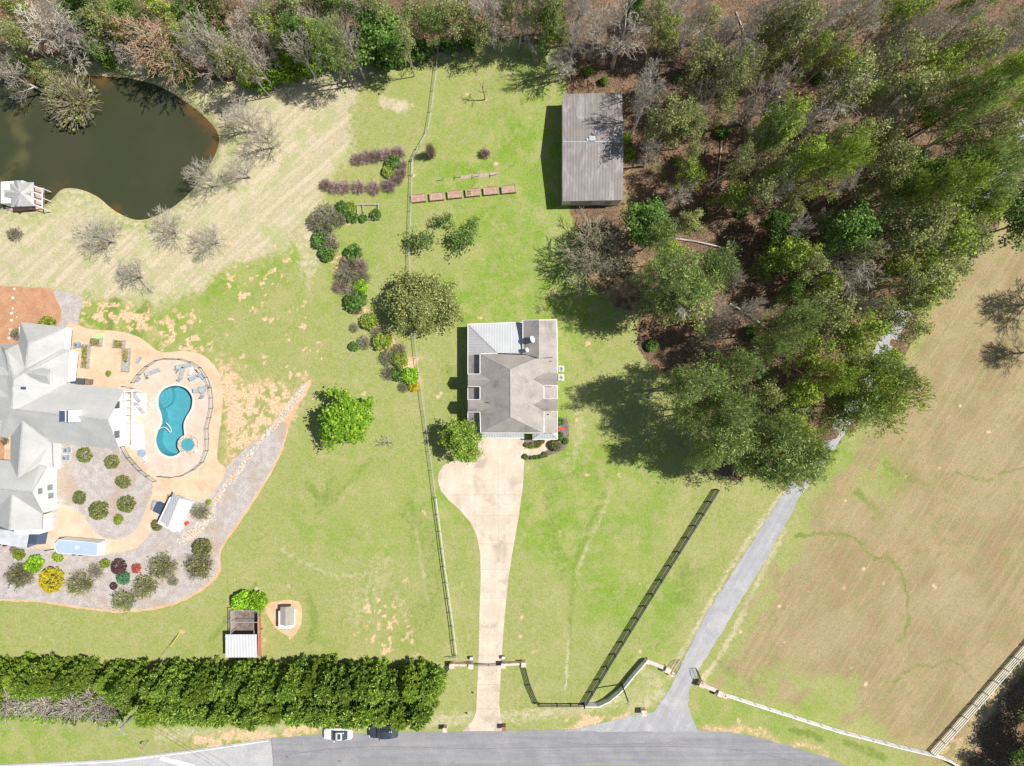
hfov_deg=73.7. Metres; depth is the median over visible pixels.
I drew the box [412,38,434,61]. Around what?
thicket bush
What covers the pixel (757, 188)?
sparse tree
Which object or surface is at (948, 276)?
sparse tree
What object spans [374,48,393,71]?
thicket bush
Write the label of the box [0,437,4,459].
courtyard
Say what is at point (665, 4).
pine tree
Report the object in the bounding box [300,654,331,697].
cypress
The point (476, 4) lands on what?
bare tree
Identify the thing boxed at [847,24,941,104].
sparse tree
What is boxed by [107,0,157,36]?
leafy tree
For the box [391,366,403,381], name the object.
shrub
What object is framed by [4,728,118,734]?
power line
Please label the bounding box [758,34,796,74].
sparse tree
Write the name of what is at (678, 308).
bare tree
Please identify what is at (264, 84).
thicket bush
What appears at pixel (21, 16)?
budding tree
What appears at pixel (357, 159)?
berry shrub
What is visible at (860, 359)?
sparse tree
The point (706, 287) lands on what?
pine tree
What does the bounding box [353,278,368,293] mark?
shrub
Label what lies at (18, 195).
gazebo
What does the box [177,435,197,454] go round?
hot tub
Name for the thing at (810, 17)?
sparse tree
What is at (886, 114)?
bare tree
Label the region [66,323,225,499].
back patio
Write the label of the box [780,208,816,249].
bare tree
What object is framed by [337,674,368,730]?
cypress
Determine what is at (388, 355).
shrub
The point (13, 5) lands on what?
spring tree
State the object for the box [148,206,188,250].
bare tree
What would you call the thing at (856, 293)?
bare tree
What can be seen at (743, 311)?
bare tree
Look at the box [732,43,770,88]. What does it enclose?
sparse tree
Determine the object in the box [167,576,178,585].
shrub
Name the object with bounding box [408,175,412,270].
fence
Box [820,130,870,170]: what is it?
sparse tree
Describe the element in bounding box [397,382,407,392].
shrub
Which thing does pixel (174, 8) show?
leafy tree
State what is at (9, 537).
open trailer
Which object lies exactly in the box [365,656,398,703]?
cypress
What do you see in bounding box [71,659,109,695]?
cypress
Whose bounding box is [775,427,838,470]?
pine tree
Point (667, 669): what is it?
gate wall
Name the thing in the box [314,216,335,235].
shrub
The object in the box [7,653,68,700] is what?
cypress
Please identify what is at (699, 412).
pine tree
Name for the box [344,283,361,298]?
shrub
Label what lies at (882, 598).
ground
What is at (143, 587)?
shrub
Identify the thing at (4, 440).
shrub
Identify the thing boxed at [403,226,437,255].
fruit tree
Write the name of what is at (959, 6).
spring tree
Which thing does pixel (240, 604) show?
bush
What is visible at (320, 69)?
thicket bush
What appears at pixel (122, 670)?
cypress
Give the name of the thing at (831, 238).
bare tree
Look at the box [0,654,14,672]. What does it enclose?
cypress
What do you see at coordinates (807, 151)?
spring tree
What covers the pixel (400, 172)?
berry shrub
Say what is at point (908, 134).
sparse tree
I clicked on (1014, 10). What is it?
sparse tree
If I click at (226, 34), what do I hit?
sparse tree
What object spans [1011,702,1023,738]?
leafy tree
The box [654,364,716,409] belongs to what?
pine tree
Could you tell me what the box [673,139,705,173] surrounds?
sparse tree
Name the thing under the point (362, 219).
shrub
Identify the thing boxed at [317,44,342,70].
thicket bush
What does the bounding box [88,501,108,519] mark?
bush
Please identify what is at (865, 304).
bare tree
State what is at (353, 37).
thicket bush
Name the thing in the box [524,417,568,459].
front bed
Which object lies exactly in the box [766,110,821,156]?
bare tree
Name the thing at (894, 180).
sparse tree
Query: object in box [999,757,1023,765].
leafy tree
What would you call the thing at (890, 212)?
sparse tree
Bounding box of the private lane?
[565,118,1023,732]
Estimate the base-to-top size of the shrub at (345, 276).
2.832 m
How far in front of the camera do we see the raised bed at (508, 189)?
106.15 m
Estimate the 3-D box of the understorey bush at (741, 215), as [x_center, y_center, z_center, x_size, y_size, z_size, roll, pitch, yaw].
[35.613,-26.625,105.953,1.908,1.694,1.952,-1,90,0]
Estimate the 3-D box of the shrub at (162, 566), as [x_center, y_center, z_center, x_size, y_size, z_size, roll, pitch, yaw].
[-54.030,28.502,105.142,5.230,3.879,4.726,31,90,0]
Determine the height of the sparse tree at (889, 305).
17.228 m
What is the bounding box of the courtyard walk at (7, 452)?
[4,437,9,459]
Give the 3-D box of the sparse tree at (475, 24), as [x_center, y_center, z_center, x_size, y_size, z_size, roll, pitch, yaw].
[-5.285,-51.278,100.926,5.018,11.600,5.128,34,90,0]
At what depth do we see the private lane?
106.67 m
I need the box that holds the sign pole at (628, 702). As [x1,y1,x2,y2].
[621,683,629,704]
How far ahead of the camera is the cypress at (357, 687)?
100.06 m
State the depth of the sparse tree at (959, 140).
95.47 m
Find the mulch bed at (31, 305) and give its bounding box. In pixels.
[0,286,60,345]
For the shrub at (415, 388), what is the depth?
105.89 m
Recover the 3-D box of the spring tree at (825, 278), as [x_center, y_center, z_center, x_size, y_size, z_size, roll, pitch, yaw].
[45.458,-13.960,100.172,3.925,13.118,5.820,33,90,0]
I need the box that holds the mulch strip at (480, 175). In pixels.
[460,172,497,178]
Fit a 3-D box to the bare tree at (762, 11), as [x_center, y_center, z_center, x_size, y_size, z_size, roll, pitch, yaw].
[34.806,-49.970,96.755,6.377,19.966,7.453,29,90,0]
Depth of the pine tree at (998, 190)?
87.74 m
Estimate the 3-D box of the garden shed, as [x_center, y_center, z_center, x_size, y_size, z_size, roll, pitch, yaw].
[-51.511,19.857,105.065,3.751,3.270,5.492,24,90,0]
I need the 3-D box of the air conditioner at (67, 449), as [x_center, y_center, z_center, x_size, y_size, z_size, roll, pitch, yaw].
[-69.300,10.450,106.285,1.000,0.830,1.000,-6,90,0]
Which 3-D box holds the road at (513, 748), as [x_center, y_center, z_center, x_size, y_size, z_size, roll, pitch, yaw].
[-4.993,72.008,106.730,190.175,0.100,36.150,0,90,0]
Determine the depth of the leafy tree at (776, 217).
97.92 m
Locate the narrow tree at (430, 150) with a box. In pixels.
[425,140,436,157]
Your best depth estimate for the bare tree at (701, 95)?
97.14 m
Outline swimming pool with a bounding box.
[154,384,193,457]
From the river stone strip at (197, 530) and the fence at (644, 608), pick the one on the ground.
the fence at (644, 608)
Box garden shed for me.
[158,493,194,531]
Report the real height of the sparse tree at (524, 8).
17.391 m
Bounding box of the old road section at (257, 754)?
[0,739,272,765]
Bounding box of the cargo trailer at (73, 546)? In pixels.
[44,537,105,555]
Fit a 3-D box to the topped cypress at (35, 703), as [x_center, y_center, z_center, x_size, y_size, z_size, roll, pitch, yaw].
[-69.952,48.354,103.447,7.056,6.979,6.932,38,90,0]
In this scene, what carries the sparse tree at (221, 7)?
on the ground
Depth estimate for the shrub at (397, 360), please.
105.50 m
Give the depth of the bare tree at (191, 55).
95.03 m
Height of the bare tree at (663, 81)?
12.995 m
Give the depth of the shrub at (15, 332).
105.85 m
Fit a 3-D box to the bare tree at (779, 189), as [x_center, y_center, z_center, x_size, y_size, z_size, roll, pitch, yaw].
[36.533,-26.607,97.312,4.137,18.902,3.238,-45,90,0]
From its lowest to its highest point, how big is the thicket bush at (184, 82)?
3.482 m
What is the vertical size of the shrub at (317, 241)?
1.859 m
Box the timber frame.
[357,204,380,219]
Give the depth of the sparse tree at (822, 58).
94.19 m
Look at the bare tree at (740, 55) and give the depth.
92.73 m
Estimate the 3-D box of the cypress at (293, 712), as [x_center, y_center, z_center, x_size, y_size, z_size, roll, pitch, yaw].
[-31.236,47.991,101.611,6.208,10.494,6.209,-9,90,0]
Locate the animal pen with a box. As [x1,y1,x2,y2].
[225,608,262,656]
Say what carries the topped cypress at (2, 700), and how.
on the ground
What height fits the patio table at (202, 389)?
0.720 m
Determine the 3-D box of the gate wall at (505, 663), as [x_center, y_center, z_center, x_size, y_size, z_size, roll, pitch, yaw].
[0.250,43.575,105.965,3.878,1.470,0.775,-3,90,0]
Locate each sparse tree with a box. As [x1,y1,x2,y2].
[0,9,41,53]
[0,16,60,66]
[27,59,62,87]
[75,0,131,47]
[82,0,136,35]
[102,6,155,52]
[144,41,193,80]
[170,0,204,29]
[191,0,233,32]
[202,26,250,73]
[213,0,244,33]
[220,39,270,96]
[259,0,304,47]
[276,0,318,27]
[302,0,343,30]
[356,0,395,25]
[394,0,434,42]
[394,14,415,76]
[431,0,476,48]
[458,6,496,57]
[515,0,536,44]
[530,0,555,37]
[532,0,565,52]
[631,278,683,329]
[639,0,669,52]
[641,88,698,147]
[642,4,674,62]
[655,107,700,150]
[661,263,724,335]
[672,103,712,148]
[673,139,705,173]
[676,33,736,99]
[677,207,709,239]
[694,1,728,39]
[706,90,738,131]
[708,42,758,112]
[711,135,757,189]
[724,172,779,217]
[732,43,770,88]
[737,13,790,54]
[737,35,762,74]
[742,372,787,408]
[744,129,794,176]
[744,153,803,199]
[751,41,785,87]
[752,335,805,365]
[753,0,794,54]
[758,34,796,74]
[760,0,831,80]
[763,197,806,229]
[774,248,832,284]
[775,130,817,171]
[775,279,860,336]
[777,176,812,204]
[801,393,849,437]
[802,25,856,86]
[802,115,854,156]
[819,114,898,171]
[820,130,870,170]
[820,232,887,265]
[822,338,874,375]
[824,37,883,122]
[828,0,866,31]
[840,157,915,202]
[844,133,925,186]
[846,192,926,247]
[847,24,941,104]
[851,288,902,319]
[859,216,944,272]
[863,260,938,306]
[864,119,907,163]
[864,312,935,347]
[866,188,966,254]
[867,311,904,333]
[871,61,954,145]
[880,288,940,324]
[884,255,963,301]
[888,31,943,74]
[898,99,949,142]
[900,72,979,130]
[901,66,971,119]
[903,281,956,306]
[904,244,975,282]
[916,208,998,259]
[924,15,989,73]
[925,128,986,161]
[925,188,990,211]
[929,25,1010,85]
[944,112,1023,172]
[947,105,1023,150]
[965,22,1023,72]
[976,137,1023,177]
[992,144,1023,184]
[996,1,1023,37]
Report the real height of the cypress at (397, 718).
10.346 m
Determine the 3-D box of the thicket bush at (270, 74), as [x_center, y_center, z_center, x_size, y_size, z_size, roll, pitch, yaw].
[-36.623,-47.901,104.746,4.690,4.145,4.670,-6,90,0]
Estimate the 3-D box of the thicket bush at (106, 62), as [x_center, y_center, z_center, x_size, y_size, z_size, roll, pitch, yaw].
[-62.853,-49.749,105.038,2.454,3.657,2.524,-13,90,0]
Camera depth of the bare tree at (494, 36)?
98.88 m
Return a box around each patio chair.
[188,368,193,374]
[189,375,196,380]
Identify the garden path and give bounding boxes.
[34,489,167,553]
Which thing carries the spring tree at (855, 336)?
on the ground
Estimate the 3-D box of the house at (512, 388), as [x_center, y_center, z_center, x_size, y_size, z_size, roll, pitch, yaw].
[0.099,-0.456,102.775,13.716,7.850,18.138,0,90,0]
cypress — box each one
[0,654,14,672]
[0,658,17,696]
[0,676,10,713]
[0,685,26,723]
[2,651,45,689]
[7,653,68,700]
[7,683,39,722]
[20,684,58,725]
[28,656,78,698]
[41,696,74,722]
[48,677,96,728]
[50,655,100,698]
[69,672,116,726]
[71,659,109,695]
[85,686,139,730]
[93,658,130,695]
[102,659,152,706]
[106,658,145,691]
[133,699,163,728]
[139,657,178,702]
[149,658,194,702]
[156,676,191,727]
[166,658,212,702]
[177,672,218,726]
[180,655,226,708]
[194,697,230,727]
[206,676,246,728]
[208,660,243,702]
[222,657,259,695]
[227,684,253,728]
[237,658,281,707]
[238,689,282,732]
[256,660,293,704]
[261,676,302,726]
[276,653,316,703]
[282,685,318,728]
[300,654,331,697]
[302,682,338,729]
[313,653,349,704]
[317,683,352,728]
[332,661,365,706]
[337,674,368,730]
[350,683,382,730]
[351,655,380,701]
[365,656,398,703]
[369,673,401,729]
[385,662,405,701]
[386,689,407,730]
[398,657,429,704]
[404,677,440,731]
[414,662,447,706]
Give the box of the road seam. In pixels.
[273,746,810,765]
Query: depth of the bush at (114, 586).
106.08 m
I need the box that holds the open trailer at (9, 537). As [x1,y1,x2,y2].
[0,526,47,547]
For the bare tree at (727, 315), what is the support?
on the ground
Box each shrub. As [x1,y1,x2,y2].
[0,437,8,444]
[1,561,38,591]
[4,225,25,241]
[9,327,18,340]
[9,546,18,553]
[61,569,96,595]
[87,563,103,579]
[108,588,139,616]
[131,574,160,599]
[146,551,178,583]
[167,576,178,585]
[182,546,214,582]
[190,502,212,521]
[306,211,325,231]
[312,230,328,248]
[313,201,336,222]
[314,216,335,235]
[318,178,332,191]
[318,245,334,261]
[321,232,343,254]
[326,180,339,194]
[329,210,347,227]
[331,279,346,296]
[334,179,351,194]
[335,200,349,215]
[335,264,357,285]
[337,253,361,273]
[344,243,362,261]
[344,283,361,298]
[344,293,362,312]
[346,201,356,211]
[346,212,358,222]
[348,341,358,350]
[349,257,369,275]
[349,322,359,332]
[350,151,362,166]
[350,268,373,286]
[351,178,367,194]
[352,303,362,314]
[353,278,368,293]
[354,292,367,306]
[358,334,372,350]
[359,148,371,165]
[359,214,367,222]
[359,312,378,330]
[364,178,381,196]
[367,149,380,163]
[369,208,381,219]
[369,326,382,334]
[373,332,392,350]
[378,145,392,164]
[379,350,393,365]
[380,177,396,193]
[381,365,395,380]
[390,172,403,185]
[391,143,406,158]
[391,341,407,354]
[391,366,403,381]
[392,352,408,367]
[396,167,407,178]
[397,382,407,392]
[398,159,408,170]
[402,367,419,385]
[408,382,419,391]
[479,148,491,158]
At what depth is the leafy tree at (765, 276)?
100.98 m
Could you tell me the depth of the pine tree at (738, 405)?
88.86 m
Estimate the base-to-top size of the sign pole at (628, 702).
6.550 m
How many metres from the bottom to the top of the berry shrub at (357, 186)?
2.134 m
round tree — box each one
[379,266,469,338]
[436,417,484,465]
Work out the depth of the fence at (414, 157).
105.91 m
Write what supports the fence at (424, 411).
on the ground
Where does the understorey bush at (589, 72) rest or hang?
on the ground
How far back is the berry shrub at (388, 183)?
106.03 m
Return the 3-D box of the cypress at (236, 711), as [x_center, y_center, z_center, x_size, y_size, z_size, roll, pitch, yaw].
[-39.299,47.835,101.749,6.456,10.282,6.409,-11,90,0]
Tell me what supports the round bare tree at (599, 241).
on the ground
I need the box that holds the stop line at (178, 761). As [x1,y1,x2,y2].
[159,756,196,765]
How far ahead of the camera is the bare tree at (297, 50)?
96.30 m
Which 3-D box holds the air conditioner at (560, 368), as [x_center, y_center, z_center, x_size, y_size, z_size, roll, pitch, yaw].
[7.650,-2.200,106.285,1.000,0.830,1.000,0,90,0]
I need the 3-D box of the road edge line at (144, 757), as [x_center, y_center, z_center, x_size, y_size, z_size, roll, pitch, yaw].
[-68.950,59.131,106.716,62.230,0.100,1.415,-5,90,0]
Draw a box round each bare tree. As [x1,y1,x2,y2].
[0,40,32,69]
[0,54,44,101]
[6,0,92,77]
[34,0,95,51]
[35,0,85,28]
[45,12,107,70]
[64,215,126,257]
[105,38,147,75]
[114,254,155,292]
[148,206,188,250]
[171,16,225,83]
[180,157,231,195]
[185,7,239,70]
[188,219,227,257]
[189,25,240,89]
[213,153,255,182]
[214,0,247,29]
[222,0,274,52]
[222,90,274,137]
[225,27,276,88]
[240,0,287,49]
[240,32,277,71]
[240,105,285,152]
[252,27,280,61]
[275,23,326,84]
[283,0,329,30]
[296,0,352,44]
[330,18,365,80]
[341,0,366,26]
[450,0,474,16]
[466,0,504,44]
[477,0,515,50]
[501,0,520,37]
[503,5,538,52]
[520,0,550,34]
[548,48,577,83]
[554,207,636,298]
[556,18,589,69]
[561,0,602,45]
[562,0,593,26]
[570,1,619,60]
[593,0,659,69]
[630,76,665,133]
[632,276,672,318]
[633,58,682,113]
[637,135,662,167]
[645,258,702,323]
[649,0,694,53]
[663,178,698,208]
[673,10,705,62]
[678,0,712,47]
[684,103,716,135]
[686,76,723,129]
[692,16,741,68]
[694,319,726,349]
[700,3,761,71]
[704,296,738,334]
[709,31,766,98]
[716,263,748,297]
[725,292,767,328]
[728,88,766,134]
[739,0,804,49]
[743,57,803,125]
[743,127,779,164]
[746,168,795,216]
[757,0,786,19]
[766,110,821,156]
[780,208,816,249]
[788,0,860,56]
[793,67,873,141]
[796,246,842,282]
[801,207,834,233]
[806,0,859,51]
[809,164,864,207]
[810,238,893,297]
[819,225,852,251]
[824,295,887,319]
[825,0,896,60]
[829,272,880,303]
[842,13,907,68]
[844,0,880,28]
[848,83,904,129]
[849,58,894,105]
[857,95,912,140]
[861,2,932,78]
[881,0,961,62]
[903,0,994,70]
[907,105,953,141]
[919,105,984,151]
[927,101,1009,150]
[939,28,1023,89]
[954,8,1023,68]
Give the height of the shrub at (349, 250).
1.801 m
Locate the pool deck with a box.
[118,359,213,477]
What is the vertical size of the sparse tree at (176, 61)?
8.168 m
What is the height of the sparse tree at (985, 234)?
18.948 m
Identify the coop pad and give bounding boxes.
[266,600,301,635]
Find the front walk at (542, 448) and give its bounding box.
[522,440,549,454]
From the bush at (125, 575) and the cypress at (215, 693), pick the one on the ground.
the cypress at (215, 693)
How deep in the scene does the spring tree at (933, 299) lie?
93.10 m
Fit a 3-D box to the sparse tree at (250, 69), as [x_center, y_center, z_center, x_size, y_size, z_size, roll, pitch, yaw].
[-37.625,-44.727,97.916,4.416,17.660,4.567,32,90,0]
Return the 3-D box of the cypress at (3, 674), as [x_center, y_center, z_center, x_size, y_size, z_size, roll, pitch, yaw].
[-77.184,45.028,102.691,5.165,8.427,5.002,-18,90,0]
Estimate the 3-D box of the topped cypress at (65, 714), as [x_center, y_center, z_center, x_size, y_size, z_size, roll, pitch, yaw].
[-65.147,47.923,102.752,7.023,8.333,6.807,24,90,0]
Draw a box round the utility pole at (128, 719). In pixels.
[117,715,133,734]
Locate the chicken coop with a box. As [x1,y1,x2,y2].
[278,606,294,628]
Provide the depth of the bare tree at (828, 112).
93.84 m
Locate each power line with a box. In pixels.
[2,722,117,729]
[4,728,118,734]
[12,714,107,719]
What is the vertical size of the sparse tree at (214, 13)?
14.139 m
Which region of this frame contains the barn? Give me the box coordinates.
[562,93,622,205]
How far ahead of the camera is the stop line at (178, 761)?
106.67 m
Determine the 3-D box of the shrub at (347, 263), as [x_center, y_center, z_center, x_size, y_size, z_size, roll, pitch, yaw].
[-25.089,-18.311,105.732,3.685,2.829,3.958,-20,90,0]
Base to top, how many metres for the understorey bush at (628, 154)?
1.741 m
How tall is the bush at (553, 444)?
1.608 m
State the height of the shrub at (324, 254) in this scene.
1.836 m
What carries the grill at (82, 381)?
on the back patio
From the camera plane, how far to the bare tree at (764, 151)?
99.62 m
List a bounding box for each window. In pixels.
[37,487,41,494]
[46,484,52,490]
[47,492,53,499]
[114,401,119,408]
[114,430,119,438]
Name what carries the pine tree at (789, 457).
on the ground
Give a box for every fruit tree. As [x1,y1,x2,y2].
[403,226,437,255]
[430,211,455,226]
[444,225,480,258]
[467,214,481,233]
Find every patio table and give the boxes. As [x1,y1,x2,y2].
[138,449,145,456]
[198,385,205,392]
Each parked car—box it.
[324,727,352,742]
[368,726,397,740]
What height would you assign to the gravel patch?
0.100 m
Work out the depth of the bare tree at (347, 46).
95.68 m
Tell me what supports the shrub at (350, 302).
on the ground
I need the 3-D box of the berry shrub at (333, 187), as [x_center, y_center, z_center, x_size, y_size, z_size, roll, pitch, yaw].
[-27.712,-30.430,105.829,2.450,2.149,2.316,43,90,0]
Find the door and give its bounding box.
[570,201,591,205]
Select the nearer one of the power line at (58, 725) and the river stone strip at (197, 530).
the power line at (58, 725)
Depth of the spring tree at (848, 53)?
96.75 m
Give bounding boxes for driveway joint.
[470,515,517,515]
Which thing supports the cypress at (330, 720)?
on the ground
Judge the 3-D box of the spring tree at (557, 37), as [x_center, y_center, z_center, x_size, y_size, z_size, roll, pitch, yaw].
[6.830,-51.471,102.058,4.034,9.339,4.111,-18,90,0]
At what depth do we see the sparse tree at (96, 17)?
98.03 m
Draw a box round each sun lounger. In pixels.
[128,390,141,402]
[133,402,144,414]
[144,368,160,375]
[175,363,191,368]
[177,367,185,380]
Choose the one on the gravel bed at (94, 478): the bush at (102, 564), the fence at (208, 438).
the bush at (102, 564)
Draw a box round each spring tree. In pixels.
[0,0,58,44]
[96,0,141,37]
[138,0,178,44]
[160,11,210,60]
[247,0,282,49]
[299,13,330,64]
[490,0,515,36]
[547,17,570,51]
[654,238,687,274]
[655,8,682,62]
[672,156,708,195]
[702,179,752,212]
[750,88,817,154]
[753,236,797,273]
[763,133,828,180]
[769,403,816,437]
[770,374,823,413]
[773,235,824,272]
[782,27,837,87]
[782,328,840,367]
[796,266,848,300]
[811,41,862,102]
[822,306,894,362]
[846,344,906,365]
[853,0,927,52]
[855,252,919,282]
[862,171,934,207]
[867,282,947,318]
[872,255,941,281]
[874,0,941,49]
[888,209,986,265]
[894,44,963,93]
[907,59,967,104]
[918,37,973,85]
[925,0,974,30]
[936,197,1015,229]
[937,0,1002,36]
[954,87,1023,139]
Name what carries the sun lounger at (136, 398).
on the outdoor rug at (142, 403)
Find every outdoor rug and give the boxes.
[130,424,144,449]
[133,394,146,415]
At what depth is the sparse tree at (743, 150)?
92.57 m
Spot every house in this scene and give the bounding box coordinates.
[0,322,126,533]
[468,319,557,439]
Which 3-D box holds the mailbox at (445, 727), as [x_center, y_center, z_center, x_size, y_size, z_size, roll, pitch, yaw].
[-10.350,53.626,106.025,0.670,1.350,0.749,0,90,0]
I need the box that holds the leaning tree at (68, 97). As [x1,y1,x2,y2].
[37,67,101,134]
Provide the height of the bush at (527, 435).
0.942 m
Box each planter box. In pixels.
[80,344,90,367]
[89,338,102,345]
[112,340,125,347]
[121,348,131,371]
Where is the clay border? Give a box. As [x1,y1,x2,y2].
[0,380,310,612]
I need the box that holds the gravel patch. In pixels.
[54,290,81,326]
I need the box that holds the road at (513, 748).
[0,729,844,765]
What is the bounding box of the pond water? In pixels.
[0,67,218,219]
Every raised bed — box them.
[411,194,426,203]
[429,192,444,201]
[447,190,461,199]
[465,188,479,197]
[483,186,497,195]
[501,184,515,194]
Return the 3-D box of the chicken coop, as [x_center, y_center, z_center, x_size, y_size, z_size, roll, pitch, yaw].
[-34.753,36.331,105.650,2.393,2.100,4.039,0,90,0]
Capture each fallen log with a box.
[673,237,720,246]
[707,170,729,186]
[716,140,724,181]
[729,304,770,331]
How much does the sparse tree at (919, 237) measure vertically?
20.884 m
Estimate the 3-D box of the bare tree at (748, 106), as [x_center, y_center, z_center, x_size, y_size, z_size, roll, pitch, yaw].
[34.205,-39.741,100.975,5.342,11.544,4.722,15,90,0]
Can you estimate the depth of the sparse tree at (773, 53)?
97.21 m
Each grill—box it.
[70,378,93,383]
[153,501,165,513]
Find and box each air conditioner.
[61,454,70,460]
[62,446,71,452]
[73,342,81,348]
[558,366,563,371]
[558,374,563,380]
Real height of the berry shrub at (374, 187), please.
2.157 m
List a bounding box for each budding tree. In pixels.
[0,0,50,40]
[102,0,194,91]
[217,0,252,29]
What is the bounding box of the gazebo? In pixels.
[1,180,50,211]
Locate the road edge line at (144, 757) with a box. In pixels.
[29,740,268,765]
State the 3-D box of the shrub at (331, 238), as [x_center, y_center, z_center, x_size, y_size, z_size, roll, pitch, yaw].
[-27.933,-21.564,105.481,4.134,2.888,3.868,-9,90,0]
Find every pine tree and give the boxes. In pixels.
[269,17,306,58]
[305,11,366,86]
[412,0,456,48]
[627,244,705,303]
[638,216,682,254]
[649,0,681,15]
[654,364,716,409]
[657,253,723,325]
[666,348,736,423]
[666,398,713,438]
[679,436,727,474]
[688,236,743,296]
[692,399,767,466]
[698,384,762,430]
[709,344,770,389]
[722,431,778,483]
[734,327,798,365]
[737,104,802,163]
[741,399,807,455]
[744,411,835,495]
[754,297,829,347]
[772,0,814,48]
[773,450,829,489]
[774,349,868,400]
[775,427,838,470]
[778,124,882,203]
[816,358,937,443]
[817,383,898,428]
[829,349,907,387]
[838,77,892,118]
[871,358,923,392]
[877,152,1003,227]
[889,59,1023,149]
[905,44,1023,145]
[905,134,1023,201]
[909,127,1023,193]
[939,162,1023,220]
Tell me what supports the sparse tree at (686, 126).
on the ground
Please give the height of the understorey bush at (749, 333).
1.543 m
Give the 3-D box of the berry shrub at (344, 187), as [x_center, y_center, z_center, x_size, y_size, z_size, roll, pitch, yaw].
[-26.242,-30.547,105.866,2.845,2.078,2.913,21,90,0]
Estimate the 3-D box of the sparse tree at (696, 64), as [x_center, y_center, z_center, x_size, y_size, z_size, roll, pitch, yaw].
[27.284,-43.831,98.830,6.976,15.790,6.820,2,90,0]
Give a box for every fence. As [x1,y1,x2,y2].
[120,446,155,481]
[130,358,212,477]
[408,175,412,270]
[411,146,419,174]
[413,323,435,496]
[427,42,438,131]
[435,497,456,657]
[524,667,537,706]
[538,702,584,707]
[584,489,719,708]
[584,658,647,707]
[724,692,959,765]
[929,644,1023,756]
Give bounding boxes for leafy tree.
[52,0,110,38]
[79,37,119,65]
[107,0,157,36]
[168,0,226,42]
[277,9,314,64]
[316,383,376,454]
[317,0,360,24]
[341,1,406,74]
[534,0,568,54]
[615,194,674,249]
[620,0,649,45]
[748,255,786,282]
[756,207,794,236]
[760,222,802,253]
[773,275,808,303]
[810,194,885,258]
[817,368,869,407]
[884,153,965,198]
[979,178,1023,224]
[993,206,1023,253]
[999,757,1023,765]
[1007,734,1023,763]
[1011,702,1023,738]
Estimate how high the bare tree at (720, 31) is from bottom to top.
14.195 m
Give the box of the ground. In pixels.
[0,0,1023,765]
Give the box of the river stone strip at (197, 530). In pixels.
[177,383,305,544]
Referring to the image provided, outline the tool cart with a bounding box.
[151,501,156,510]
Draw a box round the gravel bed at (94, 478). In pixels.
[0,422,285,610]
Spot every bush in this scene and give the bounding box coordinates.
[5,48,32,72]
[12,549,25,560]
[24,554,44,572]
[37,316,56,325]
[38,567,64,593]
[51,552,63,562]
[72,490,85,504]
[75,447,92,462]
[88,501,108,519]
[96,54,116,69]
[99,558,110,567]
[103,454,119,468]
[109,582,117,589]
[110,558,127,574]
[113,514,123,524]
[115,475,130,488]
[115,571,130,584]
[117,495,135,512]
[131,563,140,572]
[142,63,157,77]
[151,519,161,530]
[176,65,198,87]
[192,538,212,556]
[231,590,250,609]
[236,68,255,90]
[247,60,274,93]
[248,591,267,612]
[261,56,286,87]
[270,49,301,84]
[287,53,312,80]
[303,45,325,75]
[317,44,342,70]
[329,37,357,67]
[347,27,363,54]
[355,46,375,66]
[366,36,389,62]
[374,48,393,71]
[382,165,394,177]
[385,154,400,170]
[389,29,413,50]
[394,43,415,66]
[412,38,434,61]
[439,34,457,54]
[461,35,479,53]
[522,453,528,459]
[524,433,530,438]
[529,442,534,448]
[534,441,540,447]
[542,451,548,457]
[549,440,561,450]
[558,417,564,425]
[558,431,563,440]
[563,438,568,444]
[583,65,593,76]
[600,76,608,86]
[623,132,632,143]
[623,147,636,160]
[645,338,658,351]
[672,72,682,82]
[672,155,682,165]
[698,206,708,216]
[714,123,730,140]
[736,207,746,217]
[744,324,758,340]
[811,70,824,84]
[914,146,927,162]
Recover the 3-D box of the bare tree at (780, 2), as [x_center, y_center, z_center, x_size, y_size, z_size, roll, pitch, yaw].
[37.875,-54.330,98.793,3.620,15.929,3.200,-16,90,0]
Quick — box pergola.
[123,391,141,445]
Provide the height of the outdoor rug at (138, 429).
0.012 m
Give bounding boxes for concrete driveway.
[438,438,523,730]
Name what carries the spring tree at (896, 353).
on the ground
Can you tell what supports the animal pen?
on the ground
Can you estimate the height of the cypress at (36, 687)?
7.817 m
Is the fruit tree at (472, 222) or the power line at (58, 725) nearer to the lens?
the power line at (58, 725)
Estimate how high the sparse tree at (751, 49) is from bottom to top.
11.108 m
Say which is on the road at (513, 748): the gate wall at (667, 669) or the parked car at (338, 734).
the parked car at (338, 734)
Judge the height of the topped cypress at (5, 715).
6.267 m
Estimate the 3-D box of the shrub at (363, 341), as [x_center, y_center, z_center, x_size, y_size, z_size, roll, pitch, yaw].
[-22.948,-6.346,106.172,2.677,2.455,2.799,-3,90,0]
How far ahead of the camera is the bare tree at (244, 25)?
97.33 m
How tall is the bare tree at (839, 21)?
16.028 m
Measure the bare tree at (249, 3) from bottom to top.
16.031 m
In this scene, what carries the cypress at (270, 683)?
on the ground
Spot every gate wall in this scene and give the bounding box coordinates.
[449,661,472,668]
[501,659,525,668]
[646,657,675,676]
[697,679,727,698]
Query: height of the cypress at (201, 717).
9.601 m
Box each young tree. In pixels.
[379,437,393,447]
[473,79,486,99]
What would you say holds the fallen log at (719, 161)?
on the ground
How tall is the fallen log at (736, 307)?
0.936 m
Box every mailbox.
[443,724,447,732]
[502,723,505,731]
[640,707,646,715]
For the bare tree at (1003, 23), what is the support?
on the ground
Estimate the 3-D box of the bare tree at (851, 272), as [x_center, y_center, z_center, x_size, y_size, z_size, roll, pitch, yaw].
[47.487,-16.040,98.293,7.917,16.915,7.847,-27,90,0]

